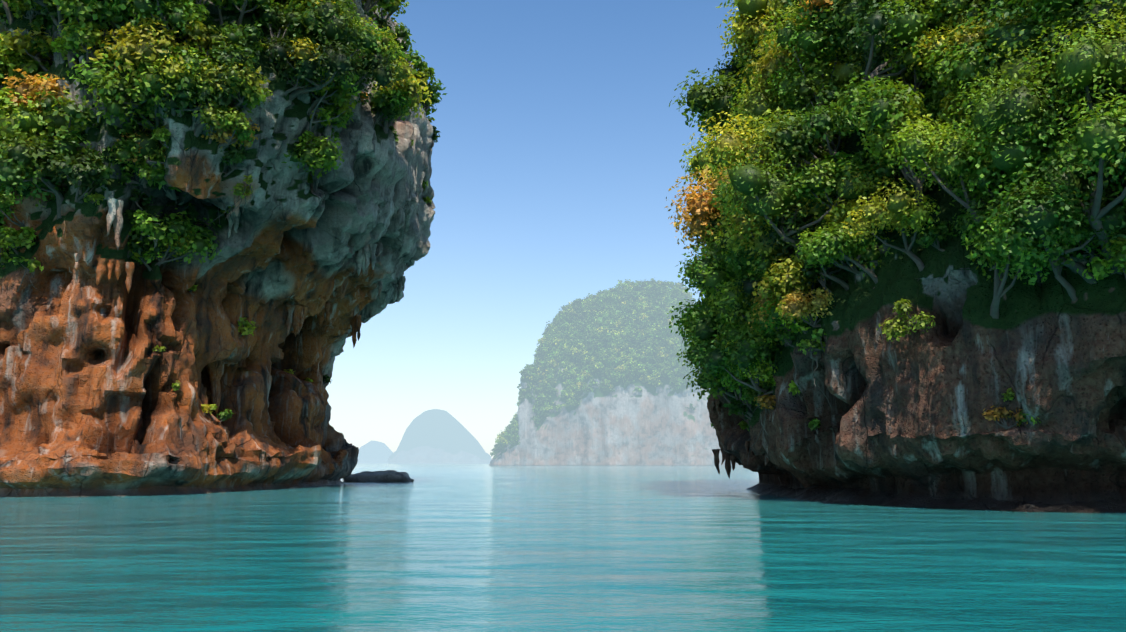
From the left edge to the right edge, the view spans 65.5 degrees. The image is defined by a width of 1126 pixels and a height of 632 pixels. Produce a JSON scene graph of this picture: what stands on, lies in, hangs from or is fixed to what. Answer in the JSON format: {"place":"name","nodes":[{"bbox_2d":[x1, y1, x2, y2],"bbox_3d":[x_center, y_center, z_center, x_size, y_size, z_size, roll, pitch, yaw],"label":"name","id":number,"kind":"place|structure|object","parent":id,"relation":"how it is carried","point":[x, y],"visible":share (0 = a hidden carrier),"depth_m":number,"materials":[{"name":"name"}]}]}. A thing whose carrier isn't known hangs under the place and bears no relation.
{"place":"outdoors","nodes":[
{"label":"outdoors","id":0,"kind":"place"},
{"bbox_2d":[0,0,434,496],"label":"cliff","id":1,"kind":"structure","parent":0,"point":[93,402],"depth_m":84.36,"materials":[{"name":"brown stone"}]},
{"bbox_2d":[17,184,252,291],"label":"vines","id":2,"kind":"object","parent":1,"relation":"on","point":[208,224],"visible":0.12,"depth_m":82.08,"materials":[{"name":"brown plant"}]},
{"bbox_2d":[0,0,431,271],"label":"trunks","id":3,"kind":"object","parent":1,"relation":"on","point":[170,194],"visible":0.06,"depth_m":79.65,"materials":[{"name":"brown plant"}]},
{"bbox_2d":[8,9,434,272],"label":"shrubs","id":4,"kind":"object","parent":1,"relation":"on","point":[157,176],"depth_m":80.19,"materials":[{"name":"green plant"}]},
{"bbox_2d":[309,84,344,133],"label":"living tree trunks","id":5,"kind":"object","parent":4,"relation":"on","point":[311,122],"visible":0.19,"depth_m":88.06,"materials":[{"name":"brown wood"}]},
{"bbox_2d":[0,0,446,267],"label":"foliage","id":6,"kind":"object","parent":1,"relation":"on","point":[153,53],"visible":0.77,"depth_m":78.27,"materials":[{"name":"green plant"}]},
{"bbox_2d":[74,85,410,413],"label":"stalactites","id":7,"kind":"object","parent":1,"relation":"hanging from","point":[296,313],"visible":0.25,"depth_m":92.19,"materials":[{"name":"grey stone"}]},
{"bbox_2d":[152,92,431,424],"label":"shrubs","id":8,"kind":"object","parent":1,"relation":"on","point":[247,328],"visible":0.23,"depth_m":95.08,"materials":[{"name":"green plant"}]},
{"bbox_2d":[326,0,739,458],"label":"sky","id":9,"kind":"structure","parent":0,"point":[556,155],"materials":[{"name":"blue"}]},
{"bbox_2d":[0,463,1125,631],"bbox_3d":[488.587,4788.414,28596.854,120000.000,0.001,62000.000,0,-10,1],"label":"sea","id":10,"kind":"structure","parent":0,"point":[458,548],"depth_m":26.32,"materials":[{"name":"liquid"}]},
{"bbox_2d":[357,440,392,462],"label":"island","id":11,"kind":"structure","parent":10,"relation":"in","point":[371,451],"depth_m":3982.40,"materials":[{"name":"grey stone"}]},
{"bbox_2d":[343,470,413,481],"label":"channel rock","id":12,"kind":"object","parent":10,"relation":"in","point":[383,476],"visible":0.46,"depth_m":132.16,"materials":[{"name":"grey stone"}]},
{"bbox_2d":[388,409,490,463],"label":"island","id":13,"kind":"structure","parent":10,"relation":"in","point":[435,436],"depth_m":2484.58,"materials":[{"name":"grey stone"}]},
{"bbox_2d":[517,374,537,465],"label":"rock pillar","id":14,"kind":"structure","parent":10,"relation":"in","point":[528,447],"depth_m":800.86,"materials":[{"name":"grey stone"}]},
{"bbox_2d":[517,364,541,424],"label":"tree foliage","id":15,"kind":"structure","parent":14,"relation":"on","point":[530,370],"depth_m":809.13,"materials":[{"name":"green plant"}]},
{"bbox_2d":[489,293,742,465],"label":"rock cliff","id":16,"kind":"structure","parent":10,"relation":"in","point":[623,424],"depth_m":794.47,"materials":[{"name":"grey stone"}]},
{"bbox_2d":[490,278,699,457],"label":"tree foliage","id":17,"kind":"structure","parent":16,"relation":"on","point":[602,319],"depth_m":818.59,"materials":[{"name":"green plant"}]},
{"bbox_2d":[537,286,674,406],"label":"trunks","id":18,"kind":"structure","parent":16,"relation":"on","point":[559,358],"depth_m":825.46,"materials":[{"name":"grey plant"}]},
{"bbox_2d":[707,26,1125,512],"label":"cliff","id":19,"kind":"structure","parent":0,"point":[904,422],"depth_m":55.24,"materials":[{"name":"stone"}]},
{"bbox_2d":[710,391,752,477],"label":"stalactites","id":20,"kind":"object","parent":19,"relation":"on","point":[728,459],"visible":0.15,"depth_m":95.06,"materials":[{"name":"grey stone"}]},
{"bbox_2d":[747,357,830,464],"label":"vines","id":21,"kind":"object","parent":19,"relation":"on","point":[815,386],"visible":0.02,"depth_m":63.80,"materials":[{"name":"brown plant"}]},
{"bbox_2d":[707,380,1039,430],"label":"shrubs","id":22,"kind":"object","parent":19,"relation":"on","point":[990,415],"visible":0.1,"depth_m":51.87,"materials":[{"name":"green plant"}]},
{"bbox_2d":[746,392,1022,439],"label":"shrub stems","id":23,"kind":"object","parent":19,"relation":"on","point":[1005,426],"visible":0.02,"depth_m":51.88,"materials":[{"name":"brown plant"}]},
{"bbox_2d":[701,0,1125,419],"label":"trunks","id":24,"kind":"object","parent":19,"relation":"on","point":[1096,212],"visible":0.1,"depth_m":57.47,"materials":[{"name":"brown plant"}]},
{"bbox_2d":[665,0,1125,416],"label":"foliage","id":25,"kind":"object","parent":24,"relation":"attached to","point":[1003,58],"visible":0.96,"depth_m":58.79,"materials":[{"name":"green plant"}]},
{"bbox_2d":[731,180,1114,408],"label":"shrubs","id":26,"kind":"object","parent":19,"relation":"on","point":[749,394],"depth_m":56.29,"materials":[{"name":"green plant"}]}
]}

